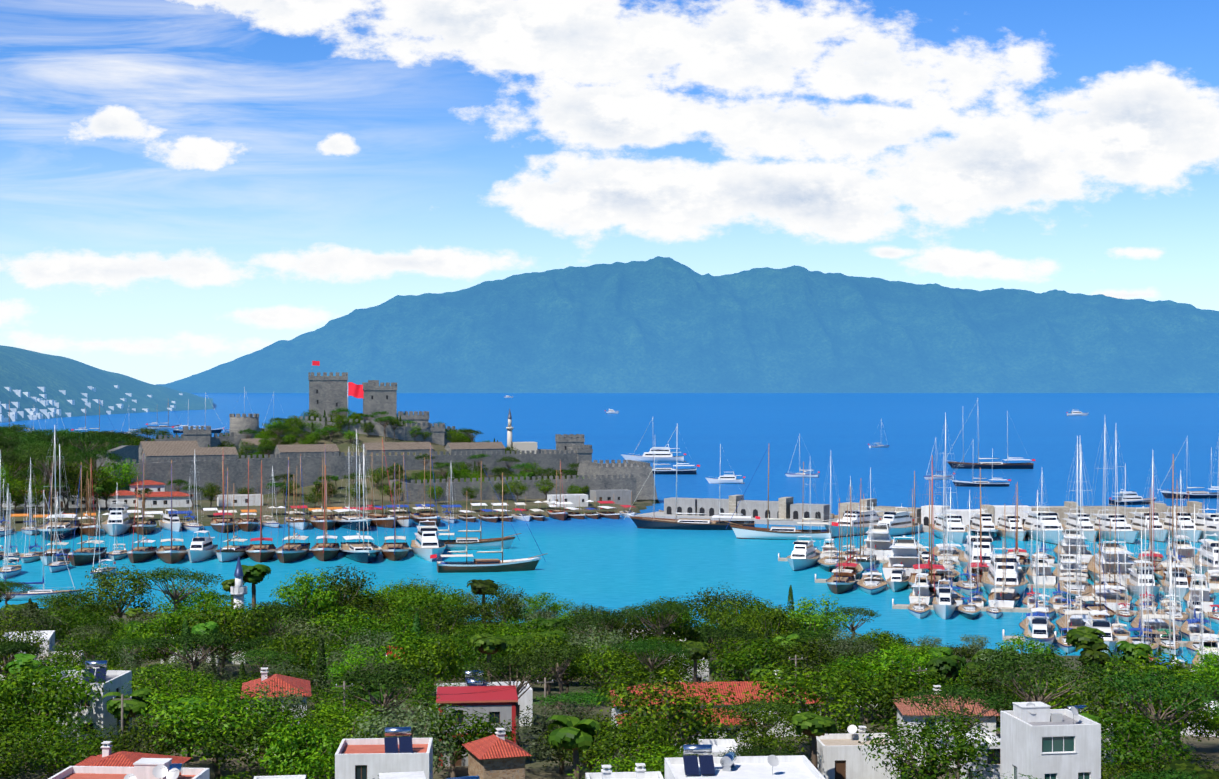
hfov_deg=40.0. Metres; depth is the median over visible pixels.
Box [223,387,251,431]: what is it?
tall sail boat
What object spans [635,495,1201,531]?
breakwater arcade
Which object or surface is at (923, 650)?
tree
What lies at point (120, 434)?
tree
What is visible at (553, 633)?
tree
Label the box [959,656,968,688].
tree
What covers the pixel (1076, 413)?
motor boat
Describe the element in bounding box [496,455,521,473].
tree
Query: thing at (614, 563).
sea water
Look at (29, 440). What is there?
tree
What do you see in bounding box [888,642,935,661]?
tree
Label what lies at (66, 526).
navy gulet boat
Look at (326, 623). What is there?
tree
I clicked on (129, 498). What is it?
quay cafe
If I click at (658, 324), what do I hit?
mountain
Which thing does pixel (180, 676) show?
tree
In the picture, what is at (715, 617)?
tree
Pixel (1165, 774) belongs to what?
tree
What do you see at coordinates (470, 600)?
tree
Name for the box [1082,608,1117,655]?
motor boat
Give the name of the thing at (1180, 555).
sail boat
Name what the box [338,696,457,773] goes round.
tree
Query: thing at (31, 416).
town houses
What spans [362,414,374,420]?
tree
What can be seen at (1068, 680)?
tree
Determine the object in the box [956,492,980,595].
sail boat
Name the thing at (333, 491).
tree
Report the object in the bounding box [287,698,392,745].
tree
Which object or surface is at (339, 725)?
tree
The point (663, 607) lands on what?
tree
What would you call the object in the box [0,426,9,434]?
tree
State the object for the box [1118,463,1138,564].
tall sail boat
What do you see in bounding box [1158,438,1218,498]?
navy gulet boat
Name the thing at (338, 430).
tree
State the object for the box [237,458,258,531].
gulet boat
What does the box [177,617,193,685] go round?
tree
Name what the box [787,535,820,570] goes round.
motor boat
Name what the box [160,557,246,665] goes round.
mosque
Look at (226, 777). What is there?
tree
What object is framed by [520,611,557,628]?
tree
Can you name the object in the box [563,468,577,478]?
tree
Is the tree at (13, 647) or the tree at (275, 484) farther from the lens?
the tree at (275, 484)
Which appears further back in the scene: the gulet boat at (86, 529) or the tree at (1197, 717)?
the gulet boat at (86, 529)
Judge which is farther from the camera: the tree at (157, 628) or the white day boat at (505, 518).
the white day boat at (505, 518)
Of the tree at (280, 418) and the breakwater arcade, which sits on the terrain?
the tree at (280, 418)
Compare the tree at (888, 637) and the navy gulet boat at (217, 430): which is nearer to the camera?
the tree at (888, 637)
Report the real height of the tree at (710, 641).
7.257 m
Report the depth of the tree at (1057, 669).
200.15 m
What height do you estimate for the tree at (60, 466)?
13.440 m
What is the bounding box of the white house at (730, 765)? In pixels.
[665,744,824,778]
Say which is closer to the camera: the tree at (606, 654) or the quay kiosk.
the tree at (606, 654)
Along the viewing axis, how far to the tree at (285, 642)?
194.41 m
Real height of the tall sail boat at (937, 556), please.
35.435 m
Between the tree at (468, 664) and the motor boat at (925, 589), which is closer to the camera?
the tree at (468, 664)
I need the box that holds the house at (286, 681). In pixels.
[241,667,311,756]
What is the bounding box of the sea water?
[0,393,1218,663]
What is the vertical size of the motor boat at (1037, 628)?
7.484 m
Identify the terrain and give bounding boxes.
[0,433,1218,778]
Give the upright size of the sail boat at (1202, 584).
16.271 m
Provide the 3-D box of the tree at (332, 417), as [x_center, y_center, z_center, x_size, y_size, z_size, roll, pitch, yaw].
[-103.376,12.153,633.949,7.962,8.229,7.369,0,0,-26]
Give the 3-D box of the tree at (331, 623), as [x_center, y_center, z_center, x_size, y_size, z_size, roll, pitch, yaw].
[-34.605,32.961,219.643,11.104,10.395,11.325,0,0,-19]
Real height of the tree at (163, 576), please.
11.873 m
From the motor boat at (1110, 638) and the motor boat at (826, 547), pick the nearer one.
the motor boat at (1110, 638)
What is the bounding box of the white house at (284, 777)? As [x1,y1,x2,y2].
[253,775,305,778]
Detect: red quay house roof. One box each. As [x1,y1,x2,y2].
[129,480,165,491]
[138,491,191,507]
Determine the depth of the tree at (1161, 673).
201.66 m
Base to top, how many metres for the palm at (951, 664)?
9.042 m
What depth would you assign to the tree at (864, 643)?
213.24 m
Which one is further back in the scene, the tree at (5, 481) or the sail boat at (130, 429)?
the sail boat at (130, 429)
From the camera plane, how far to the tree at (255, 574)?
267.57 m
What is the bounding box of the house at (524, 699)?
[437,670,532,725]
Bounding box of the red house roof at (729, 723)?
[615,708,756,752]
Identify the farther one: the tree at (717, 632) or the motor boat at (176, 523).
the motor boat at (176, 523)
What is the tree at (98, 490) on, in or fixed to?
on the terrain
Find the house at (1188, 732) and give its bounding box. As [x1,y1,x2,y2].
[1126,701,1218,736]
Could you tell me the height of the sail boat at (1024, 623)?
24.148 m
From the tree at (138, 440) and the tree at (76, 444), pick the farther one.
the tree at (138, 440)
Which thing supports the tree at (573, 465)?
on the terrain
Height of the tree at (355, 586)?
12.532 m
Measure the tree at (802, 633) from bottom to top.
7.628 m
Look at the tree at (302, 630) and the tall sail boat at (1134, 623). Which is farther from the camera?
the tall sail boat at (1134, 623)
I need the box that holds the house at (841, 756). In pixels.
[816,725,899,778]
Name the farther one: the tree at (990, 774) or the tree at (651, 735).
the tree at (651, 735)
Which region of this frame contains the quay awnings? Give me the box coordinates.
[11,500,614,518]
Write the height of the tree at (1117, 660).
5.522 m
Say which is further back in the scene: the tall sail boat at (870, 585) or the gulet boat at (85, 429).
the gulet boat at (85, 429)
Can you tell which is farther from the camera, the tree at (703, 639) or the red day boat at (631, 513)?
the red day boat at (631, 513)
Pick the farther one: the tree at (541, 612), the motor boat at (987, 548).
the motor boat at (987, 548)
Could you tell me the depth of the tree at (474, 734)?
144.98 m
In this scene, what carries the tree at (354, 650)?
on the terrain
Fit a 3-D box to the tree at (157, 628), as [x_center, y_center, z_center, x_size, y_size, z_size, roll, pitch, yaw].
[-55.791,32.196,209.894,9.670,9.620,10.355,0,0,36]
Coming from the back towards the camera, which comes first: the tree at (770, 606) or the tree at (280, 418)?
the tree at (280, 418)
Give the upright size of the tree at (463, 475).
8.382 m
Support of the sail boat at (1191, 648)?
on the sea water
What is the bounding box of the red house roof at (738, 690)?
[610,670,823,736]
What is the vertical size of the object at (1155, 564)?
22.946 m
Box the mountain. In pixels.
[156,256,1218,392]
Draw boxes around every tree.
[0,423,32,439]
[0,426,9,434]
[0,438,27,452]
[0,577,16,600]
[0,578,36,604]
[0,602,71,639]
[0,610,50,675]
[0,637,48,702]
[0,655,111,753]
[0,664,81,767]
[0,699,23,753]
[0,711,132,777]
[0,729,55,778]
[1,450,22,463]
[1,450,33,508]
[1,462,23,511]
[1,470,24,499]
[1,604,26,630]
[2,429,43,440]
[2,476,57,513]
[4,490,33,511]
[4,653,42,712]
[5,434,53,448]
[5,461,39,489]
[8,663,81,681]
[10,463,58,511]
[13,441,55,466]
[16,445,77,508]
[17,445,80,512]
[23,602,39,610]
[23,604,96,648]
[25,598,35,628]
[26,428,66,437]
[27,647,84,676]
[29,461,77,479]
[29,462,59,484]
[34,433,79,448]
[35,588,94,610]
[36,482,63,514]
[42,463,89,509]
[43,588,122,628]
[44,606,125,645]
[46,436,73,445]
[46,630,125,669]
[49,428,87,438]
[56,483,76,509]
[58,438,88,446]
[58,455,89,487]
[60,430,113,465]
[61,623,113,658]
[64,462,95,481]
[65,445,124,474]
[66,466,113,509]
[68,457,95,471]
[69,711,198,760]
[74,563,158,632]
[78,430,121,450]
[84,442,111,463]
[89,645,145,678]
[91,432,137,449]
[92,475,122,508]
[92,484,104,510]
[95,458,145,490]
[96,635,151,668]
[98,431,128,443]
[101,688,155,747]
[104,443,127,451]
[105,633,160,667]
[106,618,128,650]
[107,662,152,692]
[118,432,144,443]
[119,607,178,637]
[119,662,226,738]
[120,437,142,445]
[120,609,197,671]
[122,433,149,444]
[124,565,224,614]
[124,608,144,618]
[126,620,154,666]
[127,664,196,718]
[131,427,174,440]
[135,489,152,509]
[136,628,242,685]
[138,682,305,778]
[142,647,236,692]
[146,581,220,617]
[149,670,228,730]
[154,594,280,679]
[156,587,281,673]
[166,479,187,490]
[170,696,211,759]
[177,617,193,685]
[182,484,204,509]
[184,706,360,775]
[191,591,233,608]
[191,621,219,675]
[198,482,222,507]
[212,665,327,709]
[212,677,258,715]
[218,439,234,446]
[220,772,266,778]
[221,579,245,606]
[226,676,319,750]
[227,646,300,676]
[229,635,293,667]
[236,487,255,493]
[238,427,258,438]
[238,440,256,455]
[238,600,314,672]
[238,661,246,715]
[241,564,270,606]
[245,623,294,663]
[248,602,288,622]
[249,452,263,457]
[249,629,326,677]
[253,432,268,437]
[256,439,275,453]
[256,446,274,454]
[257,713,346,778]
[258,435,273,447]
[262,418,278,427]
[263,619,301,642]
[264,617,350,679]
[265,420,288,430]
[265,482,287,506]
[266,423,289,441]
[266,661,310,684]
[269,428,282,437]
[269,568,343,626]
[270,435,292,446]
[270,473,294,504]
[271,417,286,422]
[280,416,301,430]
[280,483,295,500]
[281,434,297,443]
[281,636,349,686]
[283,426,300,437]
[283,480,299,495]
[284,416,307,437]
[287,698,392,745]
[291,563,384,622]
[292,430,311,438]
[297,435,317,443]
[299,641,400,679]
[300,615,349,636]
[300,706,388,768]
[301,409,321,420]
[301,491,323,507]
[305,422,321,431]
[305,431,321,442]
[306,604,385,649]
[308,674,406,733]
[310,485,323,493]
[310,647,382,701]
[313,481,323,504]
[313,635,328,710]
[314,426,332,439]
[315,578,367,622]
[316,475,339,498]
[320,482,337,502]
[320,604,376,628]
[321,423,344,437]
[322,584,360,628]
[323,427,337,443]
[323,617,386,655]
[324,654,384,704]
[327,411,346,421]
[329,407,351,419]
[330,414,349,433]
[330,664,431,731]
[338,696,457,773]
[340,596,412,627]
[341,430,358,442]
[341,625,402,667]
[342,652,406,714]
[343,472,368,501]
[346,581,433,618]
[347,417,360,425]
[347,481,369,506]
[348,413,364,423]
[349,579,432,610]
[358,684,397,737]
[360,422,375,436]
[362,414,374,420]
[362,609,428,662]
[367,466,391,488]
[371,411,388,424]
[371,616,411,634]
[373,416,397,441]
[377,597,477,652]
[379,484,403,500]
[380,574,447,606]
[380,629,457,697]
[381,584,461,627]
[387,463,404,476]
[388,421,403,439]
[388,474,412,481]
[391,418,405,430]
[392,481,401,503]
[395,633,467,703]
[402,677,469,737]
[404,420,416,426]
[404,579,476,616]
[406,703,518,777]
[409,425,423,441]
[409,470,432,481]
[410,613,422,685]
[410,630,464,684]
[415,453,434,471]
[416,474,435,482]
[419,432,433,438]
[422,632,526,682]
[423,471,446,482]
[427,486,444,503]
[429,462,456,477]
[434,462,449,473]
[434,615,486,624]
[439,467,457,481]
[441,607,477,618]
[443,626,503,675]
[444,430,462,442]
[444,620,527,677]
[446,466,469,479]
[448,461,469,473]
[449,592,481,617]
[451,437,469,442]
[453,474,471,481]
[456,433,469,440]
[458,468,484,477]
[458,651,569,744]
[461,429,481,441]
[462,486,478,502]
[463,582,528,628]
[464,476,487,490]
[465,601,509,618]
[466,453,490,476]
[466,579,497,626]
[470,633,506,681]
[472,616,551,671]
[476,463,489,474]
[478,616,585,676]
[490,467,507,477]
[490,468,513,479]
[491,480,515,499]
[491,592,536,624]
[493,628,542,677]
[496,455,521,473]
[500,635,539,680]
[503,471,519,478]
[504,630,585,700]
[505,446,520,453]
[505,479,529,501]
[509,699,609,773]
[510,462,535,472]
[512,642,589,708]
[514,469,526,479]
[517,606,561,627]
[518,591,576,617]
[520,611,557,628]
[521,461,542,477]
[523,472,534,479]
[528,630,569,686]
[529,639,605,696]
[529,688,615,759]
[531,618,568,631]
[534,477,555,499]
[535,466,559,475]
[537,712,630,772]
[546,715,600,778]
[553,626,590,674]
[554,608,642,642]
[556,610,598,631]
[559,469,576,478]
[561,620,632,692]
[562,642,657,699]
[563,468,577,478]
[563,602,605,617]
[566,463,578,474]
[567,483,583,493]
[567,608,679,645]
[567,612,601,635]
[567,738,724,778]
[568,606,625,644]
[578,485,590,493]
[582,634,638,688]
[582,712,686,771]
[585,629,640,679]
[590,665,752,764]
[596,629,689,686]
[609,637,692,680]
[613,606,643,628]
[616,701,743,758]
[618,597,691,642]
[627,596,712,653]
[630,637,714,681]
[654,610,697,624]
[680,641,710,681]
[682,582,760,640]
[683,618,750,667]
[688,591,783,650]
[696,625,764,681]
[699,611,738,624]
[700,622,709,668]
[703,636,789,681]
[708,635,797,679]
[709,695,802,746]
[715,742,801,756]
[717,605,805,651]
[720,704,811,756]
[737,602,804,651]
[742,659,880,757]
[748,598,784,614]
[749,665,776,680]
[764,629,770,653]
[764,637,870,697]
[766,638,831,684]
[771,628,839,653]
[779,594,855,648]
[787,585,794,616]
[791,609,846,635]
[792,712,836,769]
[811,627,863,660]
[817,652,901,722]
[821,605,880,636]
[822,661,958,738]
[828,636,884,665]
[845,634,900,661]
[850,652,923,715]
[854,628,904,658]
[858,705,999,778]
[860,644,967,697]
[877,630,915,654]
[884,650,963,691]
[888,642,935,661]
[894,680,1025,778]
[895,644,933,667]
[915,633,942,648]
[927,647,953,658]
[941,642,977,681]
[944,661,1036,731]
[951,769,1036,778]
[958,634,991,653]
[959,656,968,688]
[959,661,992,686]
[966,646,1124,708]
[971,640,1035,709]
[971,649,994,668]
[991,652,1066,703]
[993,633,1060,674]
[1000,672,1086,708]
[1039,670,1097,703]
[1042,663,1104,694]
[1045,675,1125,713]
[1059,644,1218,752]
[1061,675,1142,731]
[1066,626,1105,674]
[1079,713,1102,723]
[1080,646,1145,677]
[1094,706,1196,778]
[1098,666,1218,777]
[1101,755,1154,778]
[1114,767,1203,778]
[1119,660,1217,694]
[1128,680,1212,753]
[1128,696,1218,758]
[1128,747,1218,777]
[1164,760,1218,778]
[1177,646,1218,698]
[1185,703,1218,741]
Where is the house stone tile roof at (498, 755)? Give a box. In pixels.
[462,728,531,778]
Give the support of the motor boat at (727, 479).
on the sea water
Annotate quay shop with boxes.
[2,490,54,506]
[56,495,98,507]
[547,494,587,506]
[590,489,630,504]
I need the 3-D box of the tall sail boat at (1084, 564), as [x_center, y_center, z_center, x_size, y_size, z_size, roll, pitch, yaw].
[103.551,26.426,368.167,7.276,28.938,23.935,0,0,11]
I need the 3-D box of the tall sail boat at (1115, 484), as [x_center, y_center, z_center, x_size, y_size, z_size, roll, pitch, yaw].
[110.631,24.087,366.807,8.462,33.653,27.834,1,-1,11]
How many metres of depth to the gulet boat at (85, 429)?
1443.35 m
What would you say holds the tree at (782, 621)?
on the terrain
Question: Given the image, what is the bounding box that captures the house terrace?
[379,771,479,778]
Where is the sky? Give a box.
[0,0,1218,384]
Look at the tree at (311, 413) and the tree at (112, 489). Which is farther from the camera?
the tree at (311, 413)
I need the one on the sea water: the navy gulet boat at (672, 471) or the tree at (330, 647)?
the navy gulet boat at (672, 471)
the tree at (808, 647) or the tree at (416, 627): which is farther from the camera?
the tree at (416, 627)
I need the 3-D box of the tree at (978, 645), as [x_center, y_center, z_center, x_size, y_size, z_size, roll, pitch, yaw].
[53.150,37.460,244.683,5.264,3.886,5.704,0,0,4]
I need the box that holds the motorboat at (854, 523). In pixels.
[824,505,883,537]
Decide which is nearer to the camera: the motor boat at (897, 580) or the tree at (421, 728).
the tree at (421, 728)
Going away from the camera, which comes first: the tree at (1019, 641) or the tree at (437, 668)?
the tree at (437, 668)
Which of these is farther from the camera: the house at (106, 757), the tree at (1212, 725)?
the tree at (1212, 725)
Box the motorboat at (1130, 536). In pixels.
[1091,509,1138,543]
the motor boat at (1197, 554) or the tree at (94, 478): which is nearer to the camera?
the motor boat at (1197, 554)
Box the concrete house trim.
[436,685,517,765]
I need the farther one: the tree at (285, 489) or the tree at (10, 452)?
the tree at (10, 452)
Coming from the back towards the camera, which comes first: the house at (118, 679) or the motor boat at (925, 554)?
the motor boat at (925, 554)
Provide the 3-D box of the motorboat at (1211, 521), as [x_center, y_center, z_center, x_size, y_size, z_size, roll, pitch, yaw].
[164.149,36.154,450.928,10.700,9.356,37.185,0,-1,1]
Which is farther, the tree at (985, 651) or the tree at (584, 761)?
the tree at (985, 651)
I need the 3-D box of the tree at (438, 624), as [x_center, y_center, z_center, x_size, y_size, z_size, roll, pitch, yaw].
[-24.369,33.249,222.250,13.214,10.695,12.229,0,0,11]
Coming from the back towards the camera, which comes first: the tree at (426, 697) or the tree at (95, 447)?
the tree at (95, 447)
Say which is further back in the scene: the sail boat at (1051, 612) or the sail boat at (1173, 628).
the sail boat at (1051, 612)
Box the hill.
[0,345,212,422]
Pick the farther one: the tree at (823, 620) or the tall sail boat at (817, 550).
the tall sail boat at (817, 550)
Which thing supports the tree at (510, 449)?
on the terrain
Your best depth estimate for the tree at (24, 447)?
605.08 m
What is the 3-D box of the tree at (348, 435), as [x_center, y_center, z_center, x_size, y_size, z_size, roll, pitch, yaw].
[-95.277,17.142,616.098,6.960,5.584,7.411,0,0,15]
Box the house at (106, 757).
[74,741,191,767]
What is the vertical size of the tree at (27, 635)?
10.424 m
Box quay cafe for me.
[98,490,138,506]
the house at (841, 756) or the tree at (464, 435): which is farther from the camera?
the tree at (464, 435)
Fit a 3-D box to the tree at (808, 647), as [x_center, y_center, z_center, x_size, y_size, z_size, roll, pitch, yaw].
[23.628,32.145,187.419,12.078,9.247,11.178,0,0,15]
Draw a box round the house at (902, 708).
[892,685,999,767]
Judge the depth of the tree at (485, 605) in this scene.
258.92 m
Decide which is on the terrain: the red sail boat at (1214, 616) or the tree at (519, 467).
the tree at (519, 467)
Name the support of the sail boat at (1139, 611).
on the sea water
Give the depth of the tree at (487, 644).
187.90 m
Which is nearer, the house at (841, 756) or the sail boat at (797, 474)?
the house at (841, 756)
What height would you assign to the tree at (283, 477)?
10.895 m
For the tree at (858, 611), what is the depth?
240.27 m
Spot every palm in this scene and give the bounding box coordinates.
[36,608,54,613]
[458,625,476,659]
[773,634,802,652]
[926,655,964,687]
[1075,642,1112,708]
[1114,641,1153,668]
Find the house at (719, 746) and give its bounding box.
[699,739,739,756]
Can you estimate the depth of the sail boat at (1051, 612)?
296.94 m
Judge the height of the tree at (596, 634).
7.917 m
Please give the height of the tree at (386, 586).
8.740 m
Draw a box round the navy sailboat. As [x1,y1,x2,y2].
[957,527,980,619]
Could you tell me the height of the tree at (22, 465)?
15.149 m
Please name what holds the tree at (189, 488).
on the terrain
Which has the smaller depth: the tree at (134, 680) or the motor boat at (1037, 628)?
the tree at (134, 680)
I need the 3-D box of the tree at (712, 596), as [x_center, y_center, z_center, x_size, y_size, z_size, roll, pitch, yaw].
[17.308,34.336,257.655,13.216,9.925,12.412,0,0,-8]
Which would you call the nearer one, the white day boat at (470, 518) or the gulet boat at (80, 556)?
the gulet boat at (80, 556)
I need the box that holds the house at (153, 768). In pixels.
[48,758,209,778]
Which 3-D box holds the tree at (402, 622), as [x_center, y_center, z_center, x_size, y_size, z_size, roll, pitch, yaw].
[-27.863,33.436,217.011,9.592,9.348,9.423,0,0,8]
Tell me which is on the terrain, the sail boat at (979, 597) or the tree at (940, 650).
the tree at (940, 650)
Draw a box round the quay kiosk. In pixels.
[217,494,262,506]
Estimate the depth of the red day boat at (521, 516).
517.01 m
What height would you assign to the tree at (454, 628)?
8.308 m
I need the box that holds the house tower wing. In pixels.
[960,731,999,778]
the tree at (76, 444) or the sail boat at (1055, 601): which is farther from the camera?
the tree at (76, 444)
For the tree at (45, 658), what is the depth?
190.67 m
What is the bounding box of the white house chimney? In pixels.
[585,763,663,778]
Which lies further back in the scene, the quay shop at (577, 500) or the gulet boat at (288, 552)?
the quay shop at (577, 500)
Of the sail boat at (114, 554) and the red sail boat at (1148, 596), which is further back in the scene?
the sail boat at (114, 554)
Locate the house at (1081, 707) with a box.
[1065,705,1118,762]
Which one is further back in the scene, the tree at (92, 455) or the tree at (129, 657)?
the tree at (92, 455)
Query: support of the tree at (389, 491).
on the terrain
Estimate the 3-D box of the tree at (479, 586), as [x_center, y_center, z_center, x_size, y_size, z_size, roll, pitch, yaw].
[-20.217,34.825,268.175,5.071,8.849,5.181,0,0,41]
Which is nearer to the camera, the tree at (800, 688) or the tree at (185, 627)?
the tree at (800, 688)
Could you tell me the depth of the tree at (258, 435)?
616.56 m
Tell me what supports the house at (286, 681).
on the terrain
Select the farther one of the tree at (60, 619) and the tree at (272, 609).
the tree at (60, 619)
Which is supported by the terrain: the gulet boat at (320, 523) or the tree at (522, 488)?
the tree at (522, 488)
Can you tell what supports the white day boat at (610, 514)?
on the sea water
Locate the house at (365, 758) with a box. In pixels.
[335,727,432,778]
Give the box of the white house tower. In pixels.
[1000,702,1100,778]
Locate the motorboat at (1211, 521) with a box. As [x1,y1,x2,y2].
[1191,505,1218,540]
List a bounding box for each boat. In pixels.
[0,450,12,536]
[0,489,21,578]
[0,545,3,558]
[1,495,82,600]
[3,497,19,561]
[20,483,41,562]
[21,457,38,534]
[37,425,78,540]
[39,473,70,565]
[48,495,69,572]
[68,462,106,565]
[71,401,112,433]
[77,464,100,535]
[90,505,115,578]
[101,502,132,536]
[108,489,126,559]
[120,413,139,433]
[127,476,156,562]
[131,456,156,534]
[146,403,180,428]
[156,460,187,563]
[159,509,181,531]
[172,392,225,432]
[181,451,202,531]
[187,530,217,562]
[210,453,236,532]
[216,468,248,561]
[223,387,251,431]
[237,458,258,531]
[245,460,276,561]
[262,466,279,527]
[275,457,309,562]
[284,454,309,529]
[310,451,336,529]
[311,465,339,560]
[331,429,371,530]
[341,444,381,563]
[357,437,396,527]
[381,462,409,560]
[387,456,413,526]
[410,443,440,525]
[410,519,445,561]
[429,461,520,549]
[430,472,547,572]
[441,464,456,522]
[458,510,475,521]
[478,509,498,522]
[494,497,513,521]
[512,508,530,520]
[529,509,544,520]
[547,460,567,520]
[565,506,585,518]
[584,508,599,518]
[597,506,620,518]
[605,409,618,413]
[620,492,636,517]
[621,444,685,461]
[622,423,759,529]
[630,418,699,473]
[706,471,744,483]
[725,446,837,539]
[784,433,819,476]
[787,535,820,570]
[800,461,820,552]
[817,456,846,571]
[820,539,837,557]
[826,498,854,593]
[834,487,862,579]
[840,476,859,558]
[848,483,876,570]
[856,467,887,594]
[861,518,894,559]
[863,502,880,577]
[868,420,889,447]
[868,504,921,536]
[882,536,927,579]
[887,563,908,591]
[905,471,926,554]
[907,523,929,618]
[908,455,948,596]
[909,573,934,604]
[919,546,935,569]
[923,439,954,479]
[927,457,959,581]
[932,412,964,560]
[932,579,956,619]
[938,498,955,566]
[939,487,964,605]
[946,400,1034,468]
[951,441,1010,486]
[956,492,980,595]
[958,523,995,573]
[963,467,992,582]
[966,508,997,540]
[967,529,986,605]
[981,547,1028,596]
[986,550,1001,618]
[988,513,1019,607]
[994,510,1026,540]
[1006,482,1029,558]
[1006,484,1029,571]
[1017,556,1025,576]
[1019,490,1054,632]
[1022,526,1042,607]
[1023,600,1054,652]
[1026,554,1055,584]
[1031,472,1054,563]
[1032,521,1054,619]
[1048,521,1068,608]
[1052,554,1085,580]
[1053,528,1092,562]
[1054,436,1093,601]
[1055,444,1103,635]
[1057,528,1078,617]
[1057,558,1075,652]
[1061,508,1097,541]
[1066,409,1088,415]
[1068,453,1093,577]
[1072,542,1086,608]
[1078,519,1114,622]
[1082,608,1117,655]
[1084,424,1132,609]
[1087,534,1135,585]
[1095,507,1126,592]
[1100,430,1132,567]
[1109,487,1156,504]
[1109,555,1130,638]
[1115,549,1133,621]
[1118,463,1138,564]
[1124,560,1160,599]
[1125,513,1158,655]
[1127,506,1167,541]
[1130,458,1179,640]
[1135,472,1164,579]
[1135,518,1157,610]
[1136,556,1151,614]
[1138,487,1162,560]
[1139,570,1158,660]
[1153,454,1195,583]
[1154,562,1179,655]
[1155,551,1183,675]
[1157,508,1188,625]
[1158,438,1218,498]
[1158,507,1201,542]
[1160,564,1189,601]
[1161,534,1181,610]
[1166,470,1191,569]
[1166,534,1196,563]
[1166,589,1185,668]
[1179,504,1214,641]
[1183,490,1207,526]
[1183,574,1213,612]
[1185,594,1205,622]
[1186,552,1211,655]
[1190,575,1211,670]
[1191,533,1217,573]
[1192,633,1218,668]
[1193,510,1213,597]
[1196,539,1211,556]
[1202,438,1218,588]
[1207,555,1218,623]
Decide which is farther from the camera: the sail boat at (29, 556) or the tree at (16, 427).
the tree at (16, 427)
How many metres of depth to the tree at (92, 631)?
217.63 m
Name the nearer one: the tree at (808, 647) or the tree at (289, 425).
the tree at (808, 647)
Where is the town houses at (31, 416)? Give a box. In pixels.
[0,385,182,421]
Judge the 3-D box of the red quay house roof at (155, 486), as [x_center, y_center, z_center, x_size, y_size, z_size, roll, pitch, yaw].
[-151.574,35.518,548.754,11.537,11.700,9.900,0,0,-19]
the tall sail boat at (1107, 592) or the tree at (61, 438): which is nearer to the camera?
the tall sail boat at (1107, 592)
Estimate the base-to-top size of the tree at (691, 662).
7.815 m
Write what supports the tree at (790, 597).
on the terrain
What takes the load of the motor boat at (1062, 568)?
on the sea water
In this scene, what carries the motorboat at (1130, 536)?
on the sea water
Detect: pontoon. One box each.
[16,548,412,556]
[778,553,1193,569]
[815,574,1218,592]
[892,599,1216,617]
[1002,629,1215,646]
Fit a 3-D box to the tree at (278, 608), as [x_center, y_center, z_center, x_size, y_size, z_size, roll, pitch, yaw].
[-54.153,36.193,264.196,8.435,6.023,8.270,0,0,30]
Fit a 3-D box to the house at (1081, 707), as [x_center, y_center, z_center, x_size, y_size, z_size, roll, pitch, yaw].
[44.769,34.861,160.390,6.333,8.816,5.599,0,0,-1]
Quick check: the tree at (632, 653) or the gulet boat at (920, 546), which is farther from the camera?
the gulet boat at (920, 546)
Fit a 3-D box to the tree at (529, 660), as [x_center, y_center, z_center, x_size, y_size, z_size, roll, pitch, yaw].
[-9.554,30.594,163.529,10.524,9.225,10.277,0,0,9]
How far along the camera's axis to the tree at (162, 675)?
158.40 m
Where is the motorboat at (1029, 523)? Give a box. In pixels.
[1020,503,1064,544]
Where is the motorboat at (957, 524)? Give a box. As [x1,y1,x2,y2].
[930,509,968,543]
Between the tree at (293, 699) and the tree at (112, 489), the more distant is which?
the tree at (112, 489)
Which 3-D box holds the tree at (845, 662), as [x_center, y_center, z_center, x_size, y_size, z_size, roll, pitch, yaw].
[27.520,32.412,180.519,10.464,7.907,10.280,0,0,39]
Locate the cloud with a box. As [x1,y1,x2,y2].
[0,0,1218,356]
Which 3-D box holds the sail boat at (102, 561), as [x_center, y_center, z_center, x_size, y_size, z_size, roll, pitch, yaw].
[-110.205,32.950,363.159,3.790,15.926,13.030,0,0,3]
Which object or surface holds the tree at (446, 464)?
on the terrain
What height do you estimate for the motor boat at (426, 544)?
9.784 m
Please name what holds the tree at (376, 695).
on the terrain
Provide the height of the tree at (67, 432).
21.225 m
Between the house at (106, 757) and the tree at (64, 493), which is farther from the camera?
the tree at (64, 493)
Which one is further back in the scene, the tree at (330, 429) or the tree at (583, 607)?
the tree at (330, 429)
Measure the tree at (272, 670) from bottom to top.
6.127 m
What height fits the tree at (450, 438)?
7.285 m
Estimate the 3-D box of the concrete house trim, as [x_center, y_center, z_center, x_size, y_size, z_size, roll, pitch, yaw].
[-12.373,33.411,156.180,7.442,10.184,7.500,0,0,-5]
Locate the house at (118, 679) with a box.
[33,660,131,743]
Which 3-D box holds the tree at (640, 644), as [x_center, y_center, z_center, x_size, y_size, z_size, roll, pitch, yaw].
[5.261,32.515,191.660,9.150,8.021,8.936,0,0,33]
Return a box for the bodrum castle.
[96,361,657,501]
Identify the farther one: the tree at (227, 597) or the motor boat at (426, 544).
the motor boat at (426, 544)

